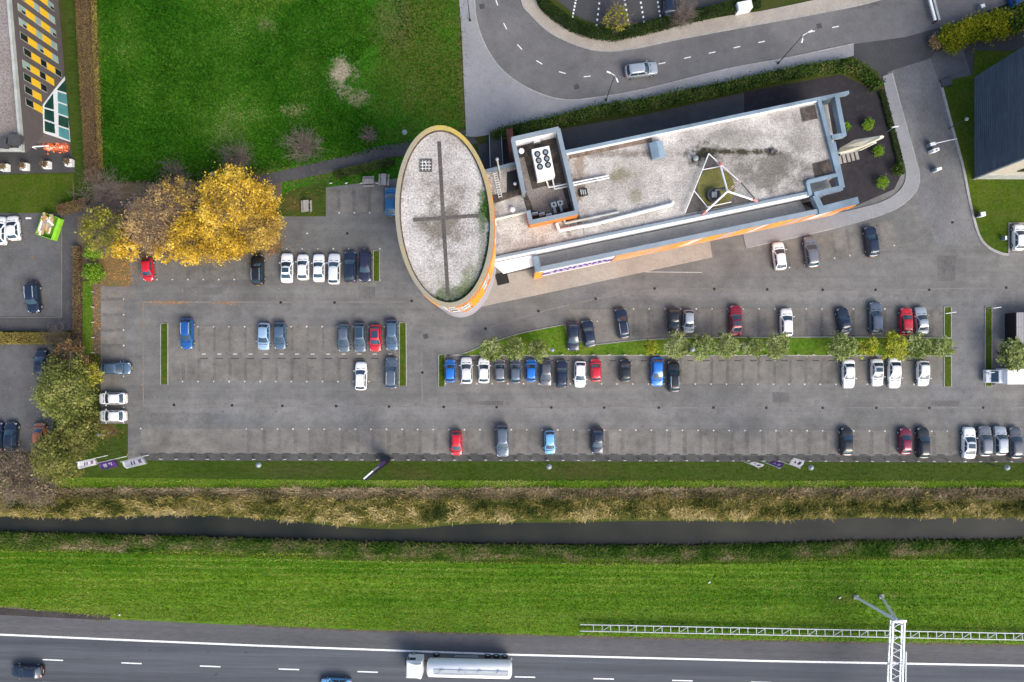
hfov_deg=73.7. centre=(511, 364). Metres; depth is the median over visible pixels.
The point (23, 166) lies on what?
cube planter
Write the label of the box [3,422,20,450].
parked car
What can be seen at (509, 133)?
brick wall
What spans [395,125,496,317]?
oval tower
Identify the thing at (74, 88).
hedge side grass
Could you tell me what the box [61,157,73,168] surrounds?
cube planter
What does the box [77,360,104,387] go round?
olive tree
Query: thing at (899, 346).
island tree
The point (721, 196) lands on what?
antenna mast
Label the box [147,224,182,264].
autumn tree
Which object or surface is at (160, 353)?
kerb
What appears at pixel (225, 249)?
autumn tree
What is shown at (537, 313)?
gutter
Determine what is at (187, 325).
parked car
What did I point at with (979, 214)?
utility cabinet
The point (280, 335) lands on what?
parked car
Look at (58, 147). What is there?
barrier heap
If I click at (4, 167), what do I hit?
cube planter
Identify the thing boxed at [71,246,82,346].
beech hedge
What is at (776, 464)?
flagpole
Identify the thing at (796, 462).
flagpole
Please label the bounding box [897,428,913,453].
parked car
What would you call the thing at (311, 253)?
parking bays
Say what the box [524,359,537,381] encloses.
parked car
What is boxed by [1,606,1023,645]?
road edge dirt
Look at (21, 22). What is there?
window
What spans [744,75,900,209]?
yard
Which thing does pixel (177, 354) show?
parking bays
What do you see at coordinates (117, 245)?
autumn tree
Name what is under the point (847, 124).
round shrub
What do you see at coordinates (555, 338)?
grass island
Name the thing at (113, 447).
corner grass
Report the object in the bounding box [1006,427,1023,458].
parked car
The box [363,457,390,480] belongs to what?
pylon sign
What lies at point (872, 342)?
island tree
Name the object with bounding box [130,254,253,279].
parking bays
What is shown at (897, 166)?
shrub
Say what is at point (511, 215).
drain pipe
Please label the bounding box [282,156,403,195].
path bank
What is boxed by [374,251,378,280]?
grass island
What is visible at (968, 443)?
parked car
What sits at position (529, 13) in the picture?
kerb
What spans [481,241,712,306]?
apron
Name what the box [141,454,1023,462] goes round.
edge paving
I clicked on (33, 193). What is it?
grass
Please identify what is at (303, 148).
bare shrub
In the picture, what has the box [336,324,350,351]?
parked car
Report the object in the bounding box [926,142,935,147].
gate cabinet
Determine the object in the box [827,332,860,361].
island tree
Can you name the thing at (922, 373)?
parked car
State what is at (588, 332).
parked car
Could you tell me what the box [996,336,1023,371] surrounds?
island tree
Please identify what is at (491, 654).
road markings
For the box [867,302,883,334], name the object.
parked car
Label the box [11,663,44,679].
moving car
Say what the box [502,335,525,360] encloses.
island tree
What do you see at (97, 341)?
soil strip
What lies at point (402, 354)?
grass island
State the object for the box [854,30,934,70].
junction paving
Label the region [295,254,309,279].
parked car
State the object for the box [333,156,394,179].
box hedge
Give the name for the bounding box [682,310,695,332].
parked car
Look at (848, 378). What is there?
parked car
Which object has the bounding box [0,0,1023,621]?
ground
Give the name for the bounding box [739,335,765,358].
island tree
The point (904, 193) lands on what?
pavement
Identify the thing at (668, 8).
parked car
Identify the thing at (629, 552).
bank tussocks
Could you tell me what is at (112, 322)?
parking bays
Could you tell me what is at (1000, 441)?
parked car
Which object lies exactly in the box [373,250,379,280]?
kerb
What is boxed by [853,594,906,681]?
sign gantry
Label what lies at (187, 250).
autumn tree
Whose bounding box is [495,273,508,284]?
door mat
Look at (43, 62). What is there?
window
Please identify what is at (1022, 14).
bush
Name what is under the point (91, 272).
shrub
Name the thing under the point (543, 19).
pavement
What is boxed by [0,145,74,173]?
entrance paving
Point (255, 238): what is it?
autumn tree
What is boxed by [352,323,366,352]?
parked car
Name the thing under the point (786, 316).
parked car
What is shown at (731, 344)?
island tree
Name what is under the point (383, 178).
picnic table
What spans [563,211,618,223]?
air duct
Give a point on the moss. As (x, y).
(486, 212)
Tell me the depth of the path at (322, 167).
103.99 m
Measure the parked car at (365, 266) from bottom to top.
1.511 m
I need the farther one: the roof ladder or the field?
the field
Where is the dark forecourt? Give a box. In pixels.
[932,5,1023,74]
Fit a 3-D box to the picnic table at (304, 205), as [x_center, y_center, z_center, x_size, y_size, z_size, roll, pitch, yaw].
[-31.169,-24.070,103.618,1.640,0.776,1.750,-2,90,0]
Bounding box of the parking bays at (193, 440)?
[141,429,1023,454]
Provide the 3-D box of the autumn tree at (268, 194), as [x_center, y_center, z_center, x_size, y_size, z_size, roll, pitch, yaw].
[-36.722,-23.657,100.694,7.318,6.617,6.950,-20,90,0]
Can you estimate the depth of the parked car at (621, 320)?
102.83 m
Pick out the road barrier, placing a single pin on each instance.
(935, 15)
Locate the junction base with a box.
[852,27,965,81]
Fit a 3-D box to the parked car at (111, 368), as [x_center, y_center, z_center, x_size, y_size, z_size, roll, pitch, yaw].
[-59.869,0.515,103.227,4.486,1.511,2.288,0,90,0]
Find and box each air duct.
[555,201,673,231]
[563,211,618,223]
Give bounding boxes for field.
[96,0,465,181]
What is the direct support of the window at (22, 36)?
in the brick office
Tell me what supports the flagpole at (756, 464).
on the edge paving at (322, 457)
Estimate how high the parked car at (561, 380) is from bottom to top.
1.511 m
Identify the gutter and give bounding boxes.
[142,220,1023,407]
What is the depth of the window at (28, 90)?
95.41 m
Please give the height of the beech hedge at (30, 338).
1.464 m
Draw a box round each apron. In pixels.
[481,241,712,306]
[930,47,969,81]
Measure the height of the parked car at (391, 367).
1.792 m
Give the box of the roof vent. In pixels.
[692,155,698,161]
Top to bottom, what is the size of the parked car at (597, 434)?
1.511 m
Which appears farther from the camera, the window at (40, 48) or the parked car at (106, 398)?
the parked car at (106, 398)
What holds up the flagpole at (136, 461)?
on the edge paving at (322, 457)
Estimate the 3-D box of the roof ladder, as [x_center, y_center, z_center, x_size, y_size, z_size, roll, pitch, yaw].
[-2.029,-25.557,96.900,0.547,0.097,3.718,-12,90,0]
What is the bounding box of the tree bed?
[73,175,281,280]
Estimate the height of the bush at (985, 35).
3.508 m
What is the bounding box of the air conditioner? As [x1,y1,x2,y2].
[531,146,554,182]
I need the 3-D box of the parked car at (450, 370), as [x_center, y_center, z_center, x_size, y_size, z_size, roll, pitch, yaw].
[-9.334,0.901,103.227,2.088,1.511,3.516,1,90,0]
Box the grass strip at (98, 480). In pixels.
[52,478,1023,490]
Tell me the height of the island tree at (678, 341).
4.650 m
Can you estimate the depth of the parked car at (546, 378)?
102.82 m
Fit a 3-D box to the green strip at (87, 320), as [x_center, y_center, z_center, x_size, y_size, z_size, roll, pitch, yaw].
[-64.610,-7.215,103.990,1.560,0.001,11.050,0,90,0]
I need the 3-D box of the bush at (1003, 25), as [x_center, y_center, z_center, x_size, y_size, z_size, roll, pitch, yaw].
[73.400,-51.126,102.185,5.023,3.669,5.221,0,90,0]
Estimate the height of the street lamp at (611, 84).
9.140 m
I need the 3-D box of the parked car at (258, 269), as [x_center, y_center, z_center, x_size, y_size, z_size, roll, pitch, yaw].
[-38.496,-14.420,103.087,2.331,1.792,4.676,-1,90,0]
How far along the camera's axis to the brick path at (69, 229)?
103.99 m
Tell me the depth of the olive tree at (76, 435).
98.65 m
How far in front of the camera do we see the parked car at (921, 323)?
102.99 m
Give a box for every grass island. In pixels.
[161,324,166,383]
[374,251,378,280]
[400,323,405,385]
[439,355,443,386]
[460,325,951,354]
[945,307,950,336]
[945,356,950,386]
[986,307,991,385]
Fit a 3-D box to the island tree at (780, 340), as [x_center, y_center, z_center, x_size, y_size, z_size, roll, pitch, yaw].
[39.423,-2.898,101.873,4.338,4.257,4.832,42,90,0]
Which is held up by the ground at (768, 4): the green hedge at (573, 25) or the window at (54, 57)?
the green hedge at (573, 25)
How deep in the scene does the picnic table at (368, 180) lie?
103.23 m
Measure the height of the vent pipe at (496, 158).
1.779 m
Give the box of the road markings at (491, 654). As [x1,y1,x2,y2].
[0,634,1023,680]
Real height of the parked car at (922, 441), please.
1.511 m
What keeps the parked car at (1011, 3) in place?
on the dark forecourt
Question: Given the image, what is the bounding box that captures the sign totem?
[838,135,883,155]
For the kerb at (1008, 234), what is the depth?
103.88 m
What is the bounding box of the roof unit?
[578,188,587,196]
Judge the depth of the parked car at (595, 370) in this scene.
102.78 m
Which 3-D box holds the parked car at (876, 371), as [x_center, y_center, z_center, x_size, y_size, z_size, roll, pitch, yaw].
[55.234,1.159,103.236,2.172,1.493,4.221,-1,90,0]
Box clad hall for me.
[973,46,1023,179]
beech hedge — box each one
[0,331,72,344]
[56,197,91,215]
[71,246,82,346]
[74,0,101,182]
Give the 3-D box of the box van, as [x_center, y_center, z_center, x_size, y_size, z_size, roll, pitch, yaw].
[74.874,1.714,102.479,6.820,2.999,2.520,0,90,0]
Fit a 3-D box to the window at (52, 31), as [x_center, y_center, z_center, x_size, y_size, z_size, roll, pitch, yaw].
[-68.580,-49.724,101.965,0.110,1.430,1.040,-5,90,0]
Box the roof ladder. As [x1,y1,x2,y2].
[493,172,501,197]
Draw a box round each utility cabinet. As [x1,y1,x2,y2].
[974,212,985,217]
[976,3,985,10]
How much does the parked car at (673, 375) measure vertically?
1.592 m
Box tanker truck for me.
[405,652,511,678]
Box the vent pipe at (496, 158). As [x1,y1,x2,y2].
[495,157,500,180]
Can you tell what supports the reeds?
on the ground at (768, 4)
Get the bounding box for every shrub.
[35,322,73,354]
[65,162,132,216]
[78,262,105,284]
[82,244,102,261]
[155,156,191,183]
[210,130,254,172]
[276,123,328,166]
[358,124,376,145]
[844,121,851,131]
[862,117,874,130]
[872,145,884,156]
[876,175,889,189]
[892,162,904,175]
[928,33,943,49]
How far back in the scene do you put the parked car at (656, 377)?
102.83 m
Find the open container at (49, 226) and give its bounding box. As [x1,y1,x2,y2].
[35,212,63,240]
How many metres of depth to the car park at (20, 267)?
103.99 m
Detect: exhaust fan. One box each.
[550,202,556,213]
[556,200,562,211]
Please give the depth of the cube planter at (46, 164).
103.17 m
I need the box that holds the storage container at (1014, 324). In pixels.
[1005,312,1023,343]
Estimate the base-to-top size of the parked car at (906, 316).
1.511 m
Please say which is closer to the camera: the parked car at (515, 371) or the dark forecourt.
the parked car at (515, 371)
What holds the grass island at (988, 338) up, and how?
on the car park at (901, 276)
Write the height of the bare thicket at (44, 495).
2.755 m
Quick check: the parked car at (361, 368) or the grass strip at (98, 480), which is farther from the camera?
the grass strip at (98, 480)
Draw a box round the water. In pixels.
[0,515,1023,544]
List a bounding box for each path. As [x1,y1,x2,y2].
[0,211,77,330]
[78,130,476,215]
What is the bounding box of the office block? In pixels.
[485,91,858,278]
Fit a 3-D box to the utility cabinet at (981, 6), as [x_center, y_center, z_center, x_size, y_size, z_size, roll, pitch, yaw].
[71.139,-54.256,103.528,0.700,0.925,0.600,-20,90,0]
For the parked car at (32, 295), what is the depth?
102.84 m
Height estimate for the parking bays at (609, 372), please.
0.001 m
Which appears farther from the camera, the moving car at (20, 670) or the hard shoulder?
the hard shoulder
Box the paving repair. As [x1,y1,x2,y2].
[145,223,959,424]
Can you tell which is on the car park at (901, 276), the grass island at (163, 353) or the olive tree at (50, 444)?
the grass island at (163, 353)
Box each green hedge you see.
[489,55,885,142]
[536,0,761,41]
[878,90,904,174]
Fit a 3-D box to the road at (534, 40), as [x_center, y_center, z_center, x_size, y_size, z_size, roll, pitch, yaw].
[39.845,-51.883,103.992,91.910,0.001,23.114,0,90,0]
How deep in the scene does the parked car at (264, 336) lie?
102.91 m
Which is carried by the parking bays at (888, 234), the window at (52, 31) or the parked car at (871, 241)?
the parked car at (871, 241)
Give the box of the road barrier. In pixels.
[928,0,940,23]
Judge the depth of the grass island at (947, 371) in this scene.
103.90 m
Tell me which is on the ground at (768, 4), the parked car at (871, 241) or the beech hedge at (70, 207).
the beech hedge at (70, 207)
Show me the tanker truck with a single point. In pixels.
(487, 668)
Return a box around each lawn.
[85,461,1023,481]
[273,181,326,216]
[943,51,1023,252]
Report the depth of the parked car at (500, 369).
102.75 m
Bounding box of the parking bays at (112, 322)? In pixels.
[101,291,123,422]
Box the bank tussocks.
[0,529,1023,565]
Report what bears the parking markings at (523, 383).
on the car park at (901, 276)
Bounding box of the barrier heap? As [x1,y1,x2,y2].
[42,143,69,154]
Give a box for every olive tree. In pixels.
[25,428,96,489]
[28,349,99,432]
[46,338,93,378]
[51,404,108,457]
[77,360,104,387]
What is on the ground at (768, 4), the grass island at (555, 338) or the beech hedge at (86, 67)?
the beech hedge at (86, 67)
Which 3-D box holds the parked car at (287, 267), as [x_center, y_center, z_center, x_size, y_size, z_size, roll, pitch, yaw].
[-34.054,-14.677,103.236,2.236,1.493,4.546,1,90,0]
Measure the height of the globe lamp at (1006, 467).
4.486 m
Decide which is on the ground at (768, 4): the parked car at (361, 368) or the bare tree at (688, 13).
the bare tree at (688, 13)
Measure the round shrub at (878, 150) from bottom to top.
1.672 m
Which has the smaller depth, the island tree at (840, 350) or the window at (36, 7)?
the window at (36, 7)
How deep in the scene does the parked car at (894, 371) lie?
102.99 m
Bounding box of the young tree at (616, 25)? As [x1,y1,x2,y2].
[601,1,636,33]
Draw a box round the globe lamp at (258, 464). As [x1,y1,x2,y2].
[256,461,268,467]
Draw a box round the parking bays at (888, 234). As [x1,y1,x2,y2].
[766,220,897,272]
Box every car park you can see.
[0,213,60,316]
[0,344,52,451]
[101,64,1023,459]
[557,0,735,26]
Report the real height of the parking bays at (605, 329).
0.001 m
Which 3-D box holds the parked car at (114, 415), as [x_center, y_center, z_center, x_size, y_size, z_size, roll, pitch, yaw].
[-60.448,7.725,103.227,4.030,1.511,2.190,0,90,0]
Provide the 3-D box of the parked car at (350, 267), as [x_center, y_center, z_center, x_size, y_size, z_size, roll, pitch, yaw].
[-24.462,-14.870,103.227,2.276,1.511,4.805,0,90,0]
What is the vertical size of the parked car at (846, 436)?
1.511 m
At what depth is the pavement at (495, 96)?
103.88 m
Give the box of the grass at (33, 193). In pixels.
[0,174,73,212]
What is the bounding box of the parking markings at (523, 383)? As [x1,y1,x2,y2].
[123,212,947,431]
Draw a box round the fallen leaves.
[10,135,998,489]
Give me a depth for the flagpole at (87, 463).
99.11 m
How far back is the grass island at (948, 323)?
103.90 m
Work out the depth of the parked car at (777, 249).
102.90 m
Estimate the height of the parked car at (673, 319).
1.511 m
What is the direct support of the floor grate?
on the yard at (860, 103)
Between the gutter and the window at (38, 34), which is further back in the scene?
the gutter
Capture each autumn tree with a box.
[74,201,127,259]
[107,226,142,261]
[115,177,184,257]
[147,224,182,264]
[156,174,206,225]
[161,205,229,265]
[186,159,269,243]
[193,213,257,266]
[234,206,286,252]
[240,178,282,223]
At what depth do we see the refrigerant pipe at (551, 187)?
96.56 m
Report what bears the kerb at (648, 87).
on the road at (534, 40)
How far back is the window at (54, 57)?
101.95 m
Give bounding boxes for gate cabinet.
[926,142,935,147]
[931,167,941,172]
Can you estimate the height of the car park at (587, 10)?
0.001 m
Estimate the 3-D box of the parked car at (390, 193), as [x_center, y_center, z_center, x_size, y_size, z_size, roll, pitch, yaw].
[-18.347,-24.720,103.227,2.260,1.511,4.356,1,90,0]
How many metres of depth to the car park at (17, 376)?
103.99 m
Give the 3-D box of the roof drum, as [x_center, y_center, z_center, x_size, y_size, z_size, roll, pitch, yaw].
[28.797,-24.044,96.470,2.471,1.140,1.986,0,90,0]
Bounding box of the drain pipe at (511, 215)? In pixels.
[495,211,525,222]
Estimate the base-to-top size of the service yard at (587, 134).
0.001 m
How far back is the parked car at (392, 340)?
102.80 m
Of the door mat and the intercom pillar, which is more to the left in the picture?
the door mat
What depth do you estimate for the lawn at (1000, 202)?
103.92 m
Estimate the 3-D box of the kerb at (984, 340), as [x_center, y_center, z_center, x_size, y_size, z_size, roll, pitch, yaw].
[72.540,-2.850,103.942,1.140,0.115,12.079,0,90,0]
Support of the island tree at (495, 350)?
on the grass island at (555, 338)
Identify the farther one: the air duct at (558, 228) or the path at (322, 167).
the path at (322, 167)
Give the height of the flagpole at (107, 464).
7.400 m
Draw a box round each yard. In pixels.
[478,93,743,168]
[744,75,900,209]
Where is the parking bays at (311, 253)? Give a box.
[283,249,374,279]
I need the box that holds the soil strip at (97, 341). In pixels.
[92,283,100,353]
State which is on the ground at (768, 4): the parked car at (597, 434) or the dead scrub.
the dead scrub
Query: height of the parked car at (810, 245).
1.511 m
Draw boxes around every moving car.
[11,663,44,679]
[321,676,351,681]
[624,60,657,79]
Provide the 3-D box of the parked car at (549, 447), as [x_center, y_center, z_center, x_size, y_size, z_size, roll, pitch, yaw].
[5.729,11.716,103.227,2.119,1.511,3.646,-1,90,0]
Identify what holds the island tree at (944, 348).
on the grass island at (555, 338)
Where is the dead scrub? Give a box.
[0,484,1023,502]
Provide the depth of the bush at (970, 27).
101.56 m
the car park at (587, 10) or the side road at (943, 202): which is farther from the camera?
the car park at (587, 10)
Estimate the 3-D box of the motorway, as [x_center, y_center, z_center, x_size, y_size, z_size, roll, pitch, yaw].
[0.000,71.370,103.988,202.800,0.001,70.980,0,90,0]
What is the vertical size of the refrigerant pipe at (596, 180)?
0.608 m
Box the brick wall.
[506,128,513,162]
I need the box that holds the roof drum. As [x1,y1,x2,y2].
[706,187,725,202]
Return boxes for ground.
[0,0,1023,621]
[101,253,129,285]
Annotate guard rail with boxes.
[580,624,1023,640]
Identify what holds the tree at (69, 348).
on the ground at (768, 4)
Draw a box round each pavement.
[459,0,853,136]
[522,0,873,49]
[743,73,918,246]
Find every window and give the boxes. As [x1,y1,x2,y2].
[17,3,25,15]
[19,17,26,29]
[20,31,27,42]
[22,60,30,71]
[23,47,31,58]
[23,72,31,83]
[24,85,32,96]
[25,97,33,108]
[33,1,39,12]
[35,16,41,26]
[36,29,42,40]
[37,43,43,53]
[39,70,45,80]
[40,58,46,68]
[40,82,46,92]
[47,0,53,10]
[48,13,54,23]
[49,26,55,36]
[51,40,57,50]
[52,53,58,63]
[55,68,61,77]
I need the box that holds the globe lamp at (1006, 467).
[987,463,1009,469]
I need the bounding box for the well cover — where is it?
[940,77,952,87]
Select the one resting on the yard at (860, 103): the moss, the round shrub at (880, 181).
the round shrub at (880, 181)
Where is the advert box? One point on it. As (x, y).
(744, 7)
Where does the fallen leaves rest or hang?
on the car park at (901, 276)
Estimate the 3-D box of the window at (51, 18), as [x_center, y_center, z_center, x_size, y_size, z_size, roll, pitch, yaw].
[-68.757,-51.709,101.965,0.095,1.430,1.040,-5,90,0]
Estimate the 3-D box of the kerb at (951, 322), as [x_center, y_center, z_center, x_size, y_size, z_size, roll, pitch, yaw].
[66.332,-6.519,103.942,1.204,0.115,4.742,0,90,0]
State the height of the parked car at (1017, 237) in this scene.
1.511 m
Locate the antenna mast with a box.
[684,153,757,214]
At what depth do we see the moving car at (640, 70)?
102.78 m
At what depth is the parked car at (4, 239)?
103.04 m
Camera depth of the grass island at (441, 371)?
103.90 m
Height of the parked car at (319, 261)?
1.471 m
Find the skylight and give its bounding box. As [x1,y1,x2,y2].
[648,141,665,160]
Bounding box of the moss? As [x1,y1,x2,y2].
[437,196,488,301]
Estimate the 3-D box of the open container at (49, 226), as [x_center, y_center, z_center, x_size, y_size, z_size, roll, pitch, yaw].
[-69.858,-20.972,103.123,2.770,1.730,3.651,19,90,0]
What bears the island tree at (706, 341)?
on the grass island at (555, 338)
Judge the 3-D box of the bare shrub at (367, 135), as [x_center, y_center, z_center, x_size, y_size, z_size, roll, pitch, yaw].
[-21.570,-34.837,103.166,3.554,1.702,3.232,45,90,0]
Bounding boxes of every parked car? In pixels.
[0,216,8,244]
[0,422,4,450]
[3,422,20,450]
[4,216,22,240]
[24,282,43,312]
[31,422,47,443]
[32,349,49,375]
[99,391,127,405]
[100,409,127,422]
[101,361,132,375]
[140,258,155,280]
[178,318,194,349]
[249,254,265,284]
[256,323,271,349]
[272,322,287,349]
[279,253,294,282]
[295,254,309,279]
[311,254,325,281]
[326,253,341,284]
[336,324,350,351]
[342,251,357,282]
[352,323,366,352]
[355,362,367,389]
[357,250,371,281]
[369,325,381,351]
[383,187,395,216]
[383,357,398,388]
[384,319,398,350]
[443,359,455,381]
[449,431,463,454]
[459,357,472,383]
[477,358,490,382]
[494,359,506,381]
[495,425,509,456]
[509,359,520,383]
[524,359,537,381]
[540,360,552,385]
[543,430,556,453]
[555,360,567,387]
[566,322,580,350]
[573,361,586,387]
[581,319,595,347]
[589,358,601,381]
[591,428,604,453]
[614,308,629,338]
[619,359,632,381]
[650,357,664,385]
[662,0,674,17]
[666,360,681,391]
[667,308,681,333]
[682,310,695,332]
[728,305,743,335]
[770,242,786,270]
[778,308,794,336]
[802,236,818,267]
[834,307,851,334]
[838,427,854,455]
[840,359,856,387]
[862,226,879,257]
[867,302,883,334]
[869,359,884,385]
[886,358,902,387]
[897,308,913,335]
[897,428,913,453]
[912,306,929,334]
[914,361,931,385]
[914,427,931,457]
[960,427,977,458]
[975,426,992,455]
[991,426,1008,454]
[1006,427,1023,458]
[1007,0,1023,9]
[1010,224,1023,250]
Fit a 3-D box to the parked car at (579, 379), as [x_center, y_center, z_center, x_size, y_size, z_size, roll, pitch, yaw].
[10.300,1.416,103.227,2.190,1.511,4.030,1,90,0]
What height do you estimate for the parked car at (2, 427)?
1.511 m
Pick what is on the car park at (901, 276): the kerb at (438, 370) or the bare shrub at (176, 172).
the kerb at (438, 370)
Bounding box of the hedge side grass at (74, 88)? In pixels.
[64,0,93,199]
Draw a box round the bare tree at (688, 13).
[668,0,699,30]
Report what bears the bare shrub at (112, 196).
on the tree bed
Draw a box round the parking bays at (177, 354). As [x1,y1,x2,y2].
[169,326,398,380]
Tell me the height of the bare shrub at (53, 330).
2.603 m
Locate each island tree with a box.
[479,336,503,362]
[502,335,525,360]
[526,338,550,363]
[643,339,658,355]
[663,330,692,359]
[687,333,715,361]
[712,331,741,359]
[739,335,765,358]
[761,332,790,360]
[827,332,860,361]
[857,336,879,358]
[878,328,911,360]
[904,331,934,360]
[929,335,956,357]
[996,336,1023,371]
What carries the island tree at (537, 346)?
on the grass island at (555, 338)
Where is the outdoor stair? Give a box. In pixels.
[489,132,502,167]
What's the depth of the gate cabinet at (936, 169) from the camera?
102.87 m
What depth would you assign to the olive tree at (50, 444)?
98.32 m
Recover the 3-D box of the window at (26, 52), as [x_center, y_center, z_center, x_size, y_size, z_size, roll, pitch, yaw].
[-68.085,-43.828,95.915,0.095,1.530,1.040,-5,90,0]
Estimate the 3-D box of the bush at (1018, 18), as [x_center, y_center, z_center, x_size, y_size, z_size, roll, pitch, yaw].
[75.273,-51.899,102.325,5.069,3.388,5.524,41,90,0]
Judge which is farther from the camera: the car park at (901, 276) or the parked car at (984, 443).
the car park at (901, 276)
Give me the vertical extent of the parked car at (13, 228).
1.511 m
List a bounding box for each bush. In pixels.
[935,21,972,55]
[957,13,982,51]
[970,7,1002,45]
[985,7,1016,41]
[999,1,1023,36]
[1016,0,1023,36]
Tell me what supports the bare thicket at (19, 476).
on the ground at (768, 4)
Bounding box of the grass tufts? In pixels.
[0,479,1023,491]
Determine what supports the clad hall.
on the ground at (768, 4)
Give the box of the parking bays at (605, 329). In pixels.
[567,309,943,341]
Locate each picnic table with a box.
[301,200,311,211]
[362,176,374,186]
[378,173,389,185]
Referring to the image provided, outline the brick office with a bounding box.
[0,0,70,151]
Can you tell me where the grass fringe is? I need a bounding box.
[91,0,102,169]
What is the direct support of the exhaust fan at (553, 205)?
on the office block
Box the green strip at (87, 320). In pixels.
[83,281,92,353]
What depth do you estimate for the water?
104.95 m
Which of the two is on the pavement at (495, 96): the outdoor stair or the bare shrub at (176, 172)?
the outdoor stair
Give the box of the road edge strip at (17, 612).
[0,608,109,619]
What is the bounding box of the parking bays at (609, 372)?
[445,356,943,383]
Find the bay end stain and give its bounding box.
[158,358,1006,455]
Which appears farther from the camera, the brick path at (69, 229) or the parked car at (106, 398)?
the brick path at (69, 229)
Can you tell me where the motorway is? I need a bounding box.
[0,622,1023,681]
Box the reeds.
[0,488,1023,527]
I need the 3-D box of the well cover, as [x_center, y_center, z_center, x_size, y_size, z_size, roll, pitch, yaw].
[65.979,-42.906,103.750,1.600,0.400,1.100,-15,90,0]
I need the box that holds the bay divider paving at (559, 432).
[101,190,951,453]
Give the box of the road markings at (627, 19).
[496,0,838,76]
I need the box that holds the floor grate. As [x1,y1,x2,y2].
[839,152,858,163]
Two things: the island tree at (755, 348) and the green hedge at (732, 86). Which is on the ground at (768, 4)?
the green hedge at (732, 86)
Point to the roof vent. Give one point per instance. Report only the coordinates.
(695, 158)
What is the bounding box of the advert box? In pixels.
[735,0,752,15]
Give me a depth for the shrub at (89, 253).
102.59 m
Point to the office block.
(791, 174)
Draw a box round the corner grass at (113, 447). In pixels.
[53,424,127,460]
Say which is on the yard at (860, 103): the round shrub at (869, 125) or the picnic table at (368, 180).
the round shrub at (869, 125)
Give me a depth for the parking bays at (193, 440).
103.98 m
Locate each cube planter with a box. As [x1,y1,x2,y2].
[0,161,10,171]
[18,162,29,170]
[38,159,51,168]
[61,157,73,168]
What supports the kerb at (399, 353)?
on the car park at (901, 276)
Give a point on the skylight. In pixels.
(656, 150)
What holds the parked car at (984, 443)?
on the parking bays at (193, 440)
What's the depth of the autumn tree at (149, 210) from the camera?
97.60 m
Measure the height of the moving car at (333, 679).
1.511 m
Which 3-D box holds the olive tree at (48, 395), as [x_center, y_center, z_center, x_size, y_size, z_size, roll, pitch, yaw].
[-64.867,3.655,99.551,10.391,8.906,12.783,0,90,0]
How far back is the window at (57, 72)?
102.37 m
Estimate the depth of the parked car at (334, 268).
102.85 m
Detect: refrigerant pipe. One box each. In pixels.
[546,175,608,188]
[552,177,608,189]
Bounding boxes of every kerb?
[0,215,61,317]
[160,323,167,384]
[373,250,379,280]
[399,322,406,385]
[438,354,444,386]
[447,324,951,355]
[474,0,853,99]
[521,0,878,51]
[746,73,919,247]
[939,82,1008,255]
[944,306,951,337]
[944,356,951,386]
[984,306,985,385]
[1008,223,1023,254]
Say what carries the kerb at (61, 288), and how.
on the car park at (20, 267)
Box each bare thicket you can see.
[0,437,49,514]
[14,470,59,513]
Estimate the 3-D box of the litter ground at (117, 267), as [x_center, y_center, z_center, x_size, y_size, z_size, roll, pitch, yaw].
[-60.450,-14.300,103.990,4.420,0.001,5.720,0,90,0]
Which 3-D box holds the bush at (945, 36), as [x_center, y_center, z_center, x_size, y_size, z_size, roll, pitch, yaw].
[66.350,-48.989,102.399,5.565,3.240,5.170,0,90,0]
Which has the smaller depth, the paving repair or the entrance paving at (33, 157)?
the paving repair
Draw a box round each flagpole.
[76,455,107,468]
[97,456,126,469]
[120,455,147,468]
[741,460,763,467]
[761,460,783,468]
[779,458,803,468]
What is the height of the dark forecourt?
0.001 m
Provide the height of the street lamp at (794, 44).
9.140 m
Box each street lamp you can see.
[605,71,617,100]
[777,30,812,63]
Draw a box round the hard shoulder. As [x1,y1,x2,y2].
[0,615,1023,664]
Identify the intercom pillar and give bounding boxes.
[928,147,939,153]
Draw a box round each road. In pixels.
[475,0,1007,98]
[892,59,978,246]
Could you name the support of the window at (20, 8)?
in the brick office
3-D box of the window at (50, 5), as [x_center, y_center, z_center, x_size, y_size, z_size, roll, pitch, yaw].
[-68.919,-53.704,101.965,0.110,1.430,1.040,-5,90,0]
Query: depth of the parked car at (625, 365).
102.81 m
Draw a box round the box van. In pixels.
[983,368,1023,384]
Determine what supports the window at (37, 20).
in the brick office
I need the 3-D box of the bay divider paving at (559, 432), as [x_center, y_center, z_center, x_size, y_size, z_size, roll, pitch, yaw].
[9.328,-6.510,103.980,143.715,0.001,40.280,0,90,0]
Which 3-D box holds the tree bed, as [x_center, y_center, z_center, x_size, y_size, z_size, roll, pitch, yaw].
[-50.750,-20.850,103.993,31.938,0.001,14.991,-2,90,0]
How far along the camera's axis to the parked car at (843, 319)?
102.99 m
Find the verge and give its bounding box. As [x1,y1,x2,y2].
[0,551,1023,644]
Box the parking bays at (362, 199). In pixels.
[328,187,395,211]

